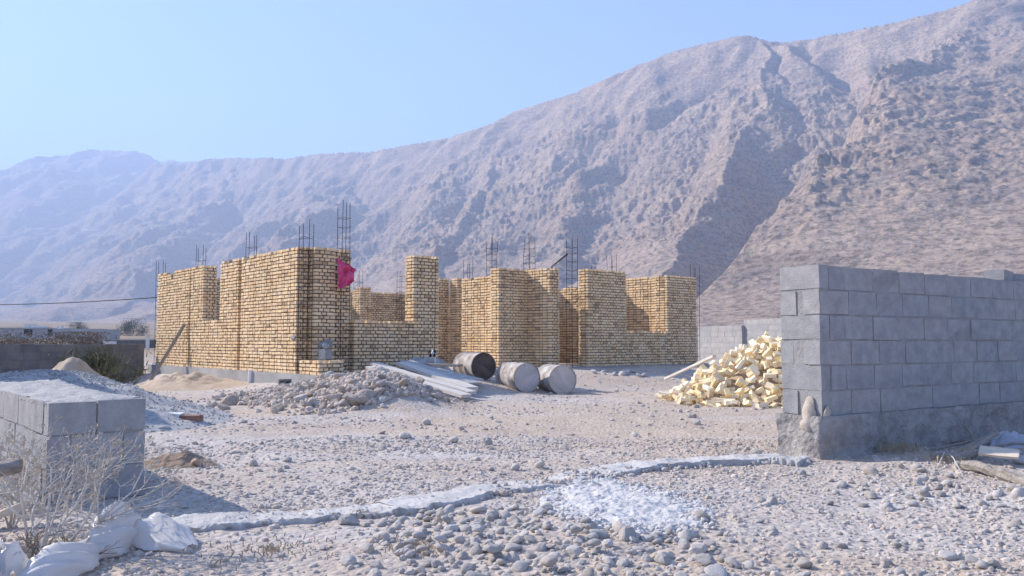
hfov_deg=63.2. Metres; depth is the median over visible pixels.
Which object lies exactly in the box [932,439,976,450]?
dry stick
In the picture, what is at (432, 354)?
puppy
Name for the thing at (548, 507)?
cobble
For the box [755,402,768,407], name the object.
loose brick
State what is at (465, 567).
cobble
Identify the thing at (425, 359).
crumpled sheet
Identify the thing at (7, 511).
wood plank
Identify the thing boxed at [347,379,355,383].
rubble stone
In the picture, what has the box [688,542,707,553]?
cobble
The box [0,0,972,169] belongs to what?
sky
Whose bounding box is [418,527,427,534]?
cobble
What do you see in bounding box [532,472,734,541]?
limed gravel
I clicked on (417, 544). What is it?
gravel
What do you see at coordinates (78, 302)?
overhead cable
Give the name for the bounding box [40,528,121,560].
dry bush
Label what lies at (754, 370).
loose brick
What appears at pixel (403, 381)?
rubble stone
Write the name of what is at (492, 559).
cobble
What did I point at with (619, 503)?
lime powder
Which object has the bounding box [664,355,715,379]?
wood pole
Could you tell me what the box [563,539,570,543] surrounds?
cobble
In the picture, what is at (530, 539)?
cobble
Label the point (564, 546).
cobble
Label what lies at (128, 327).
tree
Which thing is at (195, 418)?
broken brick
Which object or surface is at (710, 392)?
loose brick
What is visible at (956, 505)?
loose stone
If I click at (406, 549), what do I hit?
cobble
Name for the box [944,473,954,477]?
rubble stone
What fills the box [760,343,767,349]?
loose brick
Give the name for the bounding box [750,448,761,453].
loose stone
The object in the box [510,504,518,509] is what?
cobble
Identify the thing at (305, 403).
rubble stone
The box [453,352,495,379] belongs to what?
oil drum
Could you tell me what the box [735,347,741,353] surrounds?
loose brick
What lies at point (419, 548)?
cobble
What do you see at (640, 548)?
cobble
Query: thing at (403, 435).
loose stone
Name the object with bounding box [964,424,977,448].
dry stick
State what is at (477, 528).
cobble
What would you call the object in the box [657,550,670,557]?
cobble
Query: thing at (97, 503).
dry bush
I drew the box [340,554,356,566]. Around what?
cobble
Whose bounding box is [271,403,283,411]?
rubble stone
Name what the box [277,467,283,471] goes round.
loose stone
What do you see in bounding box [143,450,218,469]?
soil mound
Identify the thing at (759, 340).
loose brick
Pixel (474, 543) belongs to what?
cobble
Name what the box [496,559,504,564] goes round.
cobble
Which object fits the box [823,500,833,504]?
rubble stone
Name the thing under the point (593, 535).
cobble
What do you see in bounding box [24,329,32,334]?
window
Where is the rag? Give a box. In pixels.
[987,430,1023,447]
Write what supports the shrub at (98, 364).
on the ground
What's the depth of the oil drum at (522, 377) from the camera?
16.09 m
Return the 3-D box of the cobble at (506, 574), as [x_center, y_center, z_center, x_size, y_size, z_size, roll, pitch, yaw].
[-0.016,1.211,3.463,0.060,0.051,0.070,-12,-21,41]
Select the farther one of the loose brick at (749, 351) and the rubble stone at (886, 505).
the loose brick at (749, 351)
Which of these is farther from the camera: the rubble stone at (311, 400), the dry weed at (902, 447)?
the rubble stone at (311, 400)
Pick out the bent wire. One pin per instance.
(952, 457)
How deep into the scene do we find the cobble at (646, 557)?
3.71 m
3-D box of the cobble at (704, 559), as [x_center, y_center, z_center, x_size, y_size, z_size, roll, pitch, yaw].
[0.847,1.194,3.641,0.108,0.057,0.075,2,2,25]
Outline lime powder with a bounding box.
[540,477,714,530]
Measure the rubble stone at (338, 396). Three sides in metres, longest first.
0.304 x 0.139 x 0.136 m
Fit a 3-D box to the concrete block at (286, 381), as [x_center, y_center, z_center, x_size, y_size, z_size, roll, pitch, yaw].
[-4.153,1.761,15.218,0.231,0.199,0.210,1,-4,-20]
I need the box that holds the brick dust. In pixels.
[693,358,782,405]
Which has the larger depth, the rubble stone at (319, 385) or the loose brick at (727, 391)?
the loose brick at (727, 391)
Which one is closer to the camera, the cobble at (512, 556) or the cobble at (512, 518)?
the cobble at (512, 556)
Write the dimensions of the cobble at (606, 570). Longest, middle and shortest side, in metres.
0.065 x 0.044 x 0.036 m
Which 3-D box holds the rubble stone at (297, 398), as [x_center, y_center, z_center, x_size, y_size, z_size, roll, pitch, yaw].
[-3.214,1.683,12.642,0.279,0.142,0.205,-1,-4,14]
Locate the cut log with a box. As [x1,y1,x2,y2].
[0,458,24,476]
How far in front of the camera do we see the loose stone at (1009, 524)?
4.51 m
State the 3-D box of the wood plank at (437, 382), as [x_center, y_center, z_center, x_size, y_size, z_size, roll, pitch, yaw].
[-1.682,1.630,15.177,0.204,0.058,2.938,4,3,-44]
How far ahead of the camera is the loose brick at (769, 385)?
13.16 m
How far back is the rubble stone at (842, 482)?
5.78 m
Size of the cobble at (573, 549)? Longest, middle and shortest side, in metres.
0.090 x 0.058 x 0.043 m
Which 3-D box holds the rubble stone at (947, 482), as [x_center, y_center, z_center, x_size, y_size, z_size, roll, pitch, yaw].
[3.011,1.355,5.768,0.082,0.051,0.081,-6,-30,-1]
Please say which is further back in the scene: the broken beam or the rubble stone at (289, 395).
the rubble stone at (289, 395)
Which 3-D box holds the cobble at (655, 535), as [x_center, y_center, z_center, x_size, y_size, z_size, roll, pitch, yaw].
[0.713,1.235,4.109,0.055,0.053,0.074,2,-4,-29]
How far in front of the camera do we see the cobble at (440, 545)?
3.90 m
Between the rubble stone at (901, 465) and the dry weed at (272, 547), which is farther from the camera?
the rubble stone at (901, 465)
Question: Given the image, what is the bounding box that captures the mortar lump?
[322,343,329,348]
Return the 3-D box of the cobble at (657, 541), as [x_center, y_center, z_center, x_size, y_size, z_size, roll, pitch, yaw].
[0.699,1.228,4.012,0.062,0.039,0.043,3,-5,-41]
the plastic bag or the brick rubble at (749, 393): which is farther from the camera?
the plastic bag
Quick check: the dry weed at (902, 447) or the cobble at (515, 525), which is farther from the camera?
the dry weed at (902, 447)
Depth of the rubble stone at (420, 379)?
13.21 m
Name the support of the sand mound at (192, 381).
on the ground
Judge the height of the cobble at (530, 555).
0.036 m
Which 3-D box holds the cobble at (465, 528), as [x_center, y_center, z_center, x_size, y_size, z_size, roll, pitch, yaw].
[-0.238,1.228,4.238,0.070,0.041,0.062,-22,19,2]
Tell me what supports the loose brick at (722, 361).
on the brick rubble at (749, 393)
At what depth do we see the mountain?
1390.89 m
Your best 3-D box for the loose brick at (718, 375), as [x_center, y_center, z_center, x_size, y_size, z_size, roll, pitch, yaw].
[3.418,1.466,13.783,0.096,0.188,0.066,-47,-10,17]
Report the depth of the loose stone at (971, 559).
3.82 m
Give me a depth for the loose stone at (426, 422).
10.33 m
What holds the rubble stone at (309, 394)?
on the ground
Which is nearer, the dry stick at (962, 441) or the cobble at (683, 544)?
the cobble at (683, 544)
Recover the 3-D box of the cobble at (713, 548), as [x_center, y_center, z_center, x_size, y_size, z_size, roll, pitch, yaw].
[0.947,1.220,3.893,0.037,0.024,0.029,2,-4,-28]
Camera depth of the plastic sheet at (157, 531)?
3.92 m
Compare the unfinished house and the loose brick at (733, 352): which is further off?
the unfinished house
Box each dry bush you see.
[0,416,149,556]
[0,430,75,527]
[0,450,90,508]
[13,526,49,558]
[23,424,208,541]
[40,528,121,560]
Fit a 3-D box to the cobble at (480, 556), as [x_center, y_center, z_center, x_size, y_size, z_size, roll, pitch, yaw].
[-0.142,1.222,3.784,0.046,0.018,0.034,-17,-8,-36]
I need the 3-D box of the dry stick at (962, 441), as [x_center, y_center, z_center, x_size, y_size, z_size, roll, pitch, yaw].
[4.145,1.424,7.572,0.028,0.088,0.666,0,-4,6]
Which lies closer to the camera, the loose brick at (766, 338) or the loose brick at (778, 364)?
the loose brick at (778, 364)
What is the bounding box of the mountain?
[0,0,1023,329]
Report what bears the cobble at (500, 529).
on the ground
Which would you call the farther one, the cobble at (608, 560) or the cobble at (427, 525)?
the cobble at (427, 525)
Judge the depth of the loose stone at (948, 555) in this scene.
3.89 m
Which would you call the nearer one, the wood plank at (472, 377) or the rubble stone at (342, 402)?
the rubble stone at (342, 402)
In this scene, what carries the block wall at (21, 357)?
on the ground
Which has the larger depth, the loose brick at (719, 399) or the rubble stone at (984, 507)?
the loose brick at (719, 399)
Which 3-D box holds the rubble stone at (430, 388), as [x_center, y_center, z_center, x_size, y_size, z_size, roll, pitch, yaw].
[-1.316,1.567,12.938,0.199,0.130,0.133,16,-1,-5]
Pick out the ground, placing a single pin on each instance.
(594, 427)
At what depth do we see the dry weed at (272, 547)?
3.96 m
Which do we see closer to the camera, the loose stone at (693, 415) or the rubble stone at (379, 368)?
the loose stone at (693, 415)
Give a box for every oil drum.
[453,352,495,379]
[495,362,539,391]
[538,364,576,393]
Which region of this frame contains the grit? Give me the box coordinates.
[184,454,810,525]
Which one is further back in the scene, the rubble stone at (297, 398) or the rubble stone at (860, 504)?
the rubble stone at (297, 398)
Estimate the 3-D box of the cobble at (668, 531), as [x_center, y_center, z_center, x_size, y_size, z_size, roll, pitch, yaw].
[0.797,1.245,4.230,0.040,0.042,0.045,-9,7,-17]
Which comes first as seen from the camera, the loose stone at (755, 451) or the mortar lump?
the loose stone at (755, 451)
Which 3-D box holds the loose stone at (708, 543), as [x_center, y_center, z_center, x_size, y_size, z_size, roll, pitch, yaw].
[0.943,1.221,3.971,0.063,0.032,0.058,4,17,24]
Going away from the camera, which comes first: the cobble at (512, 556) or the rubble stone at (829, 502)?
the cobble at (512, 556)
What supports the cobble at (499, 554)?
on the ground
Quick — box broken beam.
[960,460,1023,485]
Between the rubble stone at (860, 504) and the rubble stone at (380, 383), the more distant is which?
the rubble stone at (380, 383)
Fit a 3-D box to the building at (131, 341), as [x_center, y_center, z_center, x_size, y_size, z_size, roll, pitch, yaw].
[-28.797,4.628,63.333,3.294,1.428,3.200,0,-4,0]
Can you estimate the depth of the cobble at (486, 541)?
3.95 m
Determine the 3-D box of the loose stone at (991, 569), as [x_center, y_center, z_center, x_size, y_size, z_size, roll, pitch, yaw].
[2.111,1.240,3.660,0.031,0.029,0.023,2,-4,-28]
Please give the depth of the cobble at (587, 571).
3.33 m
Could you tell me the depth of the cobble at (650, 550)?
3.86 m
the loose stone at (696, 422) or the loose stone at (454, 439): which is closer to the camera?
the loose stone at (454, 439)
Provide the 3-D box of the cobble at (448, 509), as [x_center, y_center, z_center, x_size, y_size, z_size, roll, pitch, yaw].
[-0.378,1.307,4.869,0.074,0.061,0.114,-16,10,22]
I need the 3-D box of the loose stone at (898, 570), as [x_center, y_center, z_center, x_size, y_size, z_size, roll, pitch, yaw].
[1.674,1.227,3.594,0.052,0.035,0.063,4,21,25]
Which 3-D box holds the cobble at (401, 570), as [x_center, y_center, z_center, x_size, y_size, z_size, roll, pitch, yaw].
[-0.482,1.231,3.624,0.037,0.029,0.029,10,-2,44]
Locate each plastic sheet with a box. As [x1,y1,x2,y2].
[0,539,27,575]
[16,500,197,575]
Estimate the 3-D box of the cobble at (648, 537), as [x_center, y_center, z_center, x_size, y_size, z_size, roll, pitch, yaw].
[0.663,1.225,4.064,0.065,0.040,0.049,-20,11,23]
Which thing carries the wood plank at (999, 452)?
on the broken beam
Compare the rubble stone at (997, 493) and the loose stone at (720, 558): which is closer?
the loose stone at (720, 558)
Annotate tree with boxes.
[65,322,88,328]
[116,318,149,335]
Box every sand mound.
[53,357,110,379]
[135,371,249,390]
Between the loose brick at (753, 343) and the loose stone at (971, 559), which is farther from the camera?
the loose brick at (753, 343)
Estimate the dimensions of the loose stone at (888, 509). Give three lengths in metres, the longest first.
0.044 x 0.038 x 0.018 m
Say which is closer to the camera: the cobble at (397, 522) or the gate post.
the cobble at (397, 522)
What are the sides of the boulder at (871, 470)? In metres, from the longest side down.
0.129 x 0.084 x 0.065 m
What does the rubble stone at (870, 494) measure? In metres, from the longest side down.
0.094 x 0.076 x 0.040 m
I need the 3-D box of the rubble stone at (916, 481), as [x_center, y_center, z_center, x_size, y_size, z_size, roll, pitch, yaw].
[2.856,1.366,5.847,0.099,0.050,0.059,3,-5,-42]
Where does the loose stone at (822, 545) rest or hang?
on the ground
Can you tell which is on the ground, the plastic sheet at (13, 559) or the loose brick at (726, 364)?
the plastic sheet at (13, 559)
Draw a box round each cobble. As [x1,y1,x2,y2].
[338,515,359,524]
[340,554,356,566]
[359,542,374,552]
[366,568,381,575]
[367,560,383,568]
[376,520,387,526]
[376,531,389,540]
[386,527,395,533]
[393,520,401,526]
[394,542,406,549]
[394,547,409,554]
[398,516,408,523]
[398,568,404,573]
[399,554,406,559]
[403,531,411,536]
[404,520,413,525]
[404,538,416,544]
[405,550,415,557]
[405,558,416,563]
[407,568,415,574]
[412,531,425,538]
[415,566,426,573]
[416,513,425,518]
[416,545,429,552]
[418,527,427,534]
[421,523,431,527]
[422,562,430,567]
[423,516,432,520]
[424,510,436,515]
[431,559,441,567]
[434,534,446,541]
[436,510,445,519]
[436,543,450,551]
[437,566,445,571]
[440,530,452,537]
[441,515,450,522]
[443,504,453,515]
[443,524,459,531]
[447,555,454,562]
[454,535,465,542]
[457,511,466,514]
[457,551,468,559]
[459,524,471,531]
[460,563,475,573]
[465,570,486,575]
[469,506,486,512]
[470,537,478,542]
[470,542,480,547]
[470,545,481,554]
[472,524,484,531]
[473,518,483,524]
[473,532,483,536]
[476,554,484,559]
[484,539,492,544]
[485,514,494,521]
[485,532,495,537]
[486,510,498,518]
[486,544,502,553]
[489,556,496,562]
[490,552,502,557]
[495,526,504,533]
[495,540,503,544]
[496,519,507,525]
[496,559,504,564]
[500,510,510,519]
[500,572,514,575]
[504,543,521,551]
[506,551,518,561]
[508,515,520,521]
[509,536,522,543]
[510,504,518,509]
[510,519,518,524]
[511,523,521,527]
[511,560,528,571]
[520,530,528,536]
[521,523,530,527]
[524,535,537,542]
[524,559,532,563]
[525,550,535,558]
[532,508,544,515]
[534,554,545,562]
[535,543,546,551]
[540,555,557,565]
[541,504,553,510]
[542,524,552,529]
[550,552,560,556]
[557,567,569,572]
[561,544,569,548]
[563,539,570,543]
[566,545,581,555]
[570,525,581,533]
[573,538,583,543]
[576,564,584,569]
[577,559,586,564]
[580,517,591,522]
[582,529,589,534]
[582,568,594,575]
[585,521,597,529]
[585,532,598,539]
[588,538,600,545]
[589,529,609,538]
[590,545,601,553]
[596,565,604,570]
[602,539,612,546]
[602,556,614,566]
[603,566,611,574]
[612,521,624,531]
[616,558,629,567]
[618,525,635,540]
[632,546,644,551]
[641,553,651,561]
[643,534,653,541]
[646,548,655,553]
[649,532,662,541]
[652,538,661,544]
[654,552,670,564]
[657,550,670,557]
[663,538,671,542]
[665,528,672,534]
[674,571,688,575]
[678,529,698,540]
[678,539,689,549]
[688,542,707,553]
[693,553,717,565]
[704,563,726,575]
[710,546,717,551]
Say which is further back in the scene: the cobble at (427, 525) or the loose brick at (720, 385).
the loose brick at (720, 385)
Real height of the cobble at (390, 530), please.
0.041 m
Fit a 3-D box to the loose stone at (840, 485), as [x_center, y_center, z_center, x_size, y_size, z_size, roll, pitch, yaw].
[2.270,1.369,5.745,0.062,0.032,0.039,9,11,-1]
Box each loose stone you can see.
[158,426,170,428]
[248,459,257,466]
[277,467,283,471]
[283,456,291,461]
[379,444,386,449]
[399,432,411,438]
[422,419,430,424]
[448,436,458,442]
[484,437,492,444]
[511,464,519,469]
[534,461,544,467]
[687,413,696,417]
[691,419,700,425]
[703,540,715,546]
[716,530,723,535]
[717,555,725,562]
[724,557,741,567]
[744,560,753,568]
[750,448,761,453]
[762,567,775,575]
[766,496,777,504]
[783,543,798,551]
[794,558,812,567]
[795,571,810,575]
[797,469,805,474]
[817,541,827,548]
[832,489,839,494]
[836,484,844,487]
[836,542,847,548]
[879,557,893,565]
[886,507,893,511]
[893,541,901,546]
[893,567,905,574]
[915,570,927,575]
[933,483,943,489]
[933,547,944,553]
[938,550,957,560]
[952,502,960,507]
[965,555,978,562]
[976,499,987,505]
[976,560,988,568]
[985,559,998,567]
[988,566,994,571]
[996,553,1005,558]
[997,541,1005,546]
[1006,522,1015,527]
[1008,534,1017,540]
[1012,518,1021,524]
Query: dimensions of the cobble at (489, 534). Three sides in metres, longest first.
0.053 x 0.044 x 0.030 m
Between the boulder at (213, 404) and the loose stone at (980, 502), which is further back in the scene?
the boulder at (213, 404)
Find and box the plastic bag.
[337,258,355,288]
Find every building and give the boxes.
[0,324,119,339]
[102,339,156,347]
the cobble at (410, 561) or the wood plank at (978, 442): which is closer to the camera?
the cobble at (410, 561)
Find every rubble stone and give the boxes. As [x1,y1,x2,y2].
[217,404,229,409]
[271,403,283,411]
[283,392,295,398]
[292,394,307,402]
[301,400,311,407]
[306,391,313,397]
[308,397,316,406]
[316,381,326,389]
[324,371,334,377]
[325,393,341,400]
[333,373,345,378]
[337,386,345,392]
[338,399,347,405]
[343,394,359,402]
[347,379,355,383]
[350,396,367,406]
[374,366,388,373]
[374,388,383,394]
[376,374,385,378]
[376,380,385,387]
[378,397,385,402]
[399,378,408,385]
[415,376,424,383]
[420,390,426,396]
[426,385,433,391]
[431,393,439,398]
[618,371,625,375]
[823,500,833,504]
[836,480,846,486]
[857,502,868,506]
[864,490,877,498]
[883,502,892,508]
[897,463,904,468]
[906,500,918,505]
[911,463,922,470]
[913,479,922,484]
[915,468,925,471]
[916,475,928,481]
[918,489,930,496]
[935,491,945,496]
[941,479,952,486]
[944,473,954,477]
[954,461,960,468]
[955,483,960,488]
[980,505,988,509]
[992,490,1002,496]
[1006,484,1023,490]
[1011,487,1023,497]
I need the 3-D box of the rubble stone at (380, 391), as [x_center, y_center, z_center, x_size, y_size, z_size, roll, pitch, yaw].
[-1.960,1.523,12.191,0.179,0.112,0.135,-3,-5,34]
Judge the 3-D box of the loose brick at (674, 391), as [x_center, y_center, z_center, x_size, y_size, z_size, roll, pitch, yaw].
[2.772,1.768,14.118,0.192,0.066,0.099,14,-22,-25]
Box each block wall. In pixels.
[0,344,143,382]
[0,379,149,506]
[696,319,781,361]
[776,264,1023,459]
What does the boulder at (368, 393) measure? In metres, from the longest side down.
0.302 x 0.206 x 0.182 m
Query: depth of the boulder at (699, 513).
4.58 m
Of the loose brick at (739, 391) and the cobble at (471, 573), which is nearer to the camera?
the cobble at (471, 573)
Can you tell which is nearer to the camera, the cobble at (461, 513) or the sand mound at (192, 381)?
the cobble at (461, 513)
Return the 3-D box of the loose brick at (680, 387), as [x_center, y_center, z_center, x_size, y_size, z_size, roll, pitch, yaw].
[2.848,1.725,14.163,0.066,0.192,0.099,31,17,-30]
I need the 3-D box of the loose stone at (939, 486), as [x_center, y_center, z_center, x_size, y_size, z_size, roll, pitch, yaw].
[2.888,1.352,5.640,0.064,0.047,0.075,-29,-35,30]
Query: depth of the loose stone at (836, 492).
5.44 m
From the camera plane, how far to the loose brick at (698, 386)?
13.76 m
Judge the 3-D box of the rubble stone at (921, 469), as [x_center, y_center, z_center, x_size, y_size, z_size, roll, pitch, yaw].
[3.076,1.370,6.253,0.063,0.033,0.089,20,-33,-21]
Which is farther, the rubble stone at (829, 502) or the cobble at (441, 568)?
the rubble stone at (829, 502)
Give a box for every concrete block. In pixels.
[278,379,291,384]
[318,349,331,358]
[984,269,1013,280]
[1013,274,1023,281]
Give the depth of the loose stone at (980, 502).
5.12 m
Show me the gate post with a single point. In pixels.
(147, 341)
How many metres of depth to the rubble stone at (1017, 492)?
5.28 m
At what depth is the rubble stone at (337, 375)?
13.18 m
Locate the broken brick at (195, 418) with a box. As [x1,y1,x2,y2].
[168,412,202,421]
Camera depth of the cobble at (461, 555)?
3.78 m
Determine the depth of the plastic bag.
17.26 m
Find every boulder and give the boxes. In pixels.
[191,458,200,465]
[205,402,216,406]
[220,395,238,405]
[357,389,376,398]
[694,508,710,519]
[863,466,878,475]
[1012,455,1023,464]
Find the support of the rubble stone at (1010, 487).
on the ground
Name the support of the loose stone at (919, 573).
on the ground
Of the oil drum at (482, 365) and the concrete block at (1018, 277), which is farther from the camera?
the oil drum at (482, 365)
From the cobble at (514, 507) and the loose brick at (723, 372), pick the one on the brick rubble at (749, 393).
the loose brick at (723, 372)
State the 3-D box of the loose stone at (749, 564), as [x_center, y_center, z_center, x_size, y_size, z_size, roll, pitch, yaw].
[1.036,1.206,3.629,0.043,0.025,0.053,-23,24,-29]
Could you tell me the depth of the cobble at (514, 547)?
3.83 m
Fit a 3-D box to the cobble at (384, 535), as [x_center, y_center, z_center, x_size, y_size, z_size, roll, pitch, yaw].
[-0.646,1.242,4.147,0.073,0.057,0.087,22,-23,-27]
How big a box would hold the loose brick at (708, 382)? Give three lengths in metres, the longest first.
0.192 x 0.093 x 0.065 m
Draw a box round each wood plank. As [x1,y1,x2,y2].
[0,501,26,518]
[365,366,471,397]
[370,362,476,393]
[396,362,477,389]
[400,360,481,384]
[422,363,462,366]
[438,368,483,380]
[956,432,999,452]
[978,445,1019,459]
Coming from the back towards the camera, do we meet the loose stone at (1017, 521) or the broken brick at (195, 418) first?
the broken brick at (195, 418)
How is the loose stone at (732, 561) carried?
on the ground
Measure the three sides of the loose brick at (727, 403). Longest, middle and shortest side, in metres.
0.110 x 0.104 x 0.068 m
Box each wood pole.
[149,323,185,379]
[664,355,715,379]
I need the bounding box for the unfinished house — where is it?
[147,200,707,382]
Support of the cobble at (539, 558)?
on the ground
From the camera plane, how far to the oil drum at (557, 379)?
16.07 m
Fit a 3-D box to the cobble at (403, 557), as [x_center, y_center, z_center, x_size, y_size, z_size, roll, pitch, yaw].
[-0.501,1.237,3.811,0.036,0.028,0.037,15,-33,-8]
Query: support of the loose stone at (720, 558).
on the ground
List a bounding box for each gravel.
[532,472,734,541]
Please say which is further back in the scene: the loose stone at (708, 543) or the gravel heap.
the gravel heap
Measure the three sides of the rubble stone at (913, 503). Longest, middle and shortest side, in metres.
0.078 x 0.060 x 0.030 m
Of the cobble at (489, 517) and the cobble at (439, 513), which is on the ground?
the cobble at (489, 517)
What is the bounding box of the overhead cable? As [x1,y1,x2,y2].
[0,297,156,304]
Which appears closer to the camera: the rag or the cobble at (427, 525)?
the cobble at (427, 525)
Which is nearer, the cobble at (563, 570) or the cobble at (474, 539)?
the cobble at (563, 570)
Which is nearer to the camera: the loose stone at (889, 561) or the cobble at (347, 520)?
the loose stone at (889, 561)
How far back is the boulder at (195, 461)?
6.69 m
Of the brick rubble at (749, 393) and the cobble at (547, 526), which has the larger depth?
the brick rubble at (749, 393)
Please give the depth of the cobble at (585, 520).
4.21 m
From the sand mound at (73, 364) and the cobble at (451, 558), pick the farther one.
the sand mound at (73, 364)
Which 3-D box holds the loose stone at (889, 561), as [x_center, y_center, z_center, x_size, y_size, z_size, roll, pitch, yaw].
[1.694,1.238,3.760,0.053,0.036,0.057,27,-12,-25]
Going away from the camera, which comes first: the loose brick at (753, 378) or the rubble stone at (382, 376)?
the rubble stone at (382, 376)
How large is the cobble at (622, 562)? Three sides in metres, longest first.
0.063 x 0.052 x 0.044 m
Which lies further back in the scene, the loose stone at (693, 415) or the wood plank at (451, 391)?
the wood plank at (451, 391)
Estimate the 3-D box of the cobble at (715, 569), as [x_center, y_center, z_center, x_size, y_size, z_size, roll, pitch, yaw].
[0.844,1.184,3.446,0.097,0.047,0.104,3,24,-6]
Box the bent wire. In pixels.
[937,451,963,475]
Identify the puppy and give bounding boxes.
[428,350,435,363]
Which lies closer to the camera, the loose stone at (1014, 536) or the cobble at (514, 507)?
the loose stone at (1014, 536)
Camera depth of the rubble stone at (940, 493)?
5.44 m
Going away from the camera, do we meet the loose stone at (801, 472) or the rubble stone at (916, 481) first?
the rubble stone at (916, 481)
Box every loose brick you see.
[658,391,669,396]
[669,389,680,394]
[675,384,684,390]
[682,381,689,390]
[692,374,698,380]
[694,389,701,398]
[695,383,702,389]
[699,364,707,369]
[701,380,710,385]
[702,369,710,374]
[707,386,713,398]
[709,360,717,366]
[710,378,718,389]
[712,370,723,381]
[714,383,724,393]
[715,364,721,370]
[716,398,723,401]
[717,387,725,395]
[719,359,726,363]
[719,368,727,374]
[723,360,729,368]
[724,388,731,396]
[724,400,731,404]
[730,349,737,355]
[731,400,739,405]
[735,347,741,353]
[735,357,742,364]
[735,359,744,369]
[735,378,743,386]
[735,387,744,394]
[742,400,753,406]
[745,348,755,354]
[748,339,758,347]
[748,375,756,382]
[749,364,759,375]
[752,348,759,355]
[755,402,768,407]
[756,336,762,343]
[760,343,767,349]
[761,335,771,342]
[762,348,773,358]
[763,373,776,377]
[764,382,772,389]
[764,395,777,401]
[766,357,772,365]
[769,403,777,407]
[770,362,782,366]
[770,386,778,394]
[773,384,782,388]
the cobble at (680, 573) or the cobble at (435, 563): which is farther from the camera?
the cobble at (435, 563)
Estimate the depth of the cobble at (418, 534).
4.10 m
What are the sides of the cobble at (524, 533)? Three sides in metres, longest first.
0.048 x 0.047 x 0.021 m
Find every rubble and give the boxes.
[186,370,473,417]
[663,338,781,407]
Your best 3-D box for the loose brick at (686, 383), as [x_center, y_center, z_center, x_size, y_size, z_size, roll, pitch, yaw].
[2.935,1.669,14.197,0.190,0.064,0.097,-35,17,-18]
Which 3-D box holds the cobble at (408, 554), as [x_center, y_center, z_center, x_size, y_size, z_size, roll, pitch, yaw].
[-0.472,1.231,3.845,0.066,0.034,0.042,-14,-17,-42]
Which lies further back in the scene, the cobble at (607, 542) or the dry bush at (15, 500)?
the dry bush at (15, 500)
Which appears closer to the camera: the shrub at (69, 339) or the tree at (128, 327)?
the shrub at (69, 339)
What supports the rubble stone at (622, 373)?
on the ground
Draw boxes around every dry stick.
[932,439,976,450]
[951,440,983,445]
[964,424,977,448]
[995,442,1023,446]
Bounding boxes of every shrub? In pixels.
[0,328,51,343]
[0,331,117,343]
[48,344,152,383]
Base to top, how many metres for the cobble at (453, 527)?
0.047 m
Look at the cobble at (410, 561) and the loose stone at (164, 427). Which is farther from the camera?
the loose stone at (164, 427)
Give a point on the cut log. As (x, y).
(11, 467)
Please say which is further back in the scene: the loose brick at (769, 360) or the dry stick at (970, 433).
the loose brick at (769, 360)
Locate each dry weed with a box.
[200,532,343,570]
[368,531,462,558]
[876,439,927,453]
[916,449,970,464]
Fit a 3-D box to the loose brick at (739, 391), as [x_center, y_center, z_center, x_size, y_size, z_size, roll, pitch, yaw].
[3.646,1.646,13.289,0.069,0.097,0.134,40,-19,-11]
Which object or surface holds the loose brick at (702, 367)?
on the brick rubble at (749, 393)
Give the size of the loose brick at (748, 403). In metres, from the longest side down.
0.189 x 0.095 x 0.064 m
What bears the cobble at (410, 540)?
on the ground
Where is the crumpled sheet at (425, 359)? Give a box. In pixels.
[403,356,451,370]
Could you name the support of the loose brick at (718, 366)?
on the brick rubble at (749, 393)
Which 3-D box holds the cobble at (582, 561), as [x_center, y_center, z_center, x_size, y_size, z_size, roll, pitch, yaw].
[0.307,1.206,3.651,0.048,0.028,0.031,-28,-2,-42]
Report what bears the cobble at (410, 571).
on the ground
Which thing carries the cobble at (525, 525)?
on the ground
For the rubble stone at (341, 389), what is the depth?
12.31 m
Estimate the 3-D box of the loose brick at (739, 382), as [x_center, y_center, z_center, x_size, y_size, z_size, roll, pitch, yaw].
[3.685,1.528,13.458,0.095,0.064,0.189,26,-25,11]
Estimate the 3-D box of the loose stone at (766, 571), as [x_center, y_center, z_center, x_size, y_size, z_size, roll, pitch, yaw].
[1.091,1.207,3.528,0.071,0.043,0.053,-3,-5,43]
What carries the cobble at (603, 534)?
on the ground
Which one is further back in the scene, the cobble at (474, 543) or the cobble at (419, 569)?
the cobble at (474, 543)
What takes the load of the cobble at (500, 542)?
on the ground
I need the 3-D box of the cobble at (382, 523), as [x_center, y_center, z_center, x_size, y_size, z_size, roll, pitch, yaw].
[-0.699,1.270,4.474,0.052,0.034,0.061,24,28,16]
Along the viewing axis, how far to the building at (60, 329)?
160.71 m
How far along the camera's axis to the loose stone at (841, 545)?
4.07 m
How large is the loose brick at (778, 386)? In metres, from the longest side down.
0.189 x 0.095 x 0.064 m
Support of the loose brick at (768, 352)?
on the brick rubble at (749, 393)
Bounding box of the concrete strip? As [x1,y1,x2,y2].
[171,453,806,531]
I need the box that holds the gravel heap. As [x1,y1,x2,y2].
[0,369,234,433]
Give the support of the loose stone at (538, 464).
on the ground
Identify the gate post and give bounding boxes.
[145,335,149,349]
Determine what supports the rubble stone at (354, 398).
on the ground
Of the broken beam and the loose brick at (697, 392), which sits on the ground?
the broken beam
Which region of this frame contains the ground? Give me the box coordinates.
[0,321,1023,575]
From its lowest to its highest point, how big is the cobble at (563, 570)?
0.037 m
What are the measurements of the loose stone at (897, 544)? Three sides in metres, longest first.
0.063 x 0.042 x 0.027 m
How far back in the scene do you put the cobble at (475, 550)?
3.84 m
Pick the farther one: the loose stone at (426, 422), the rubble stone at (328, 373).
the rubble stone at (328, 373)
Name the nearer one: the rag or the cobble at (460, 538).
the cobble at (460, 538)

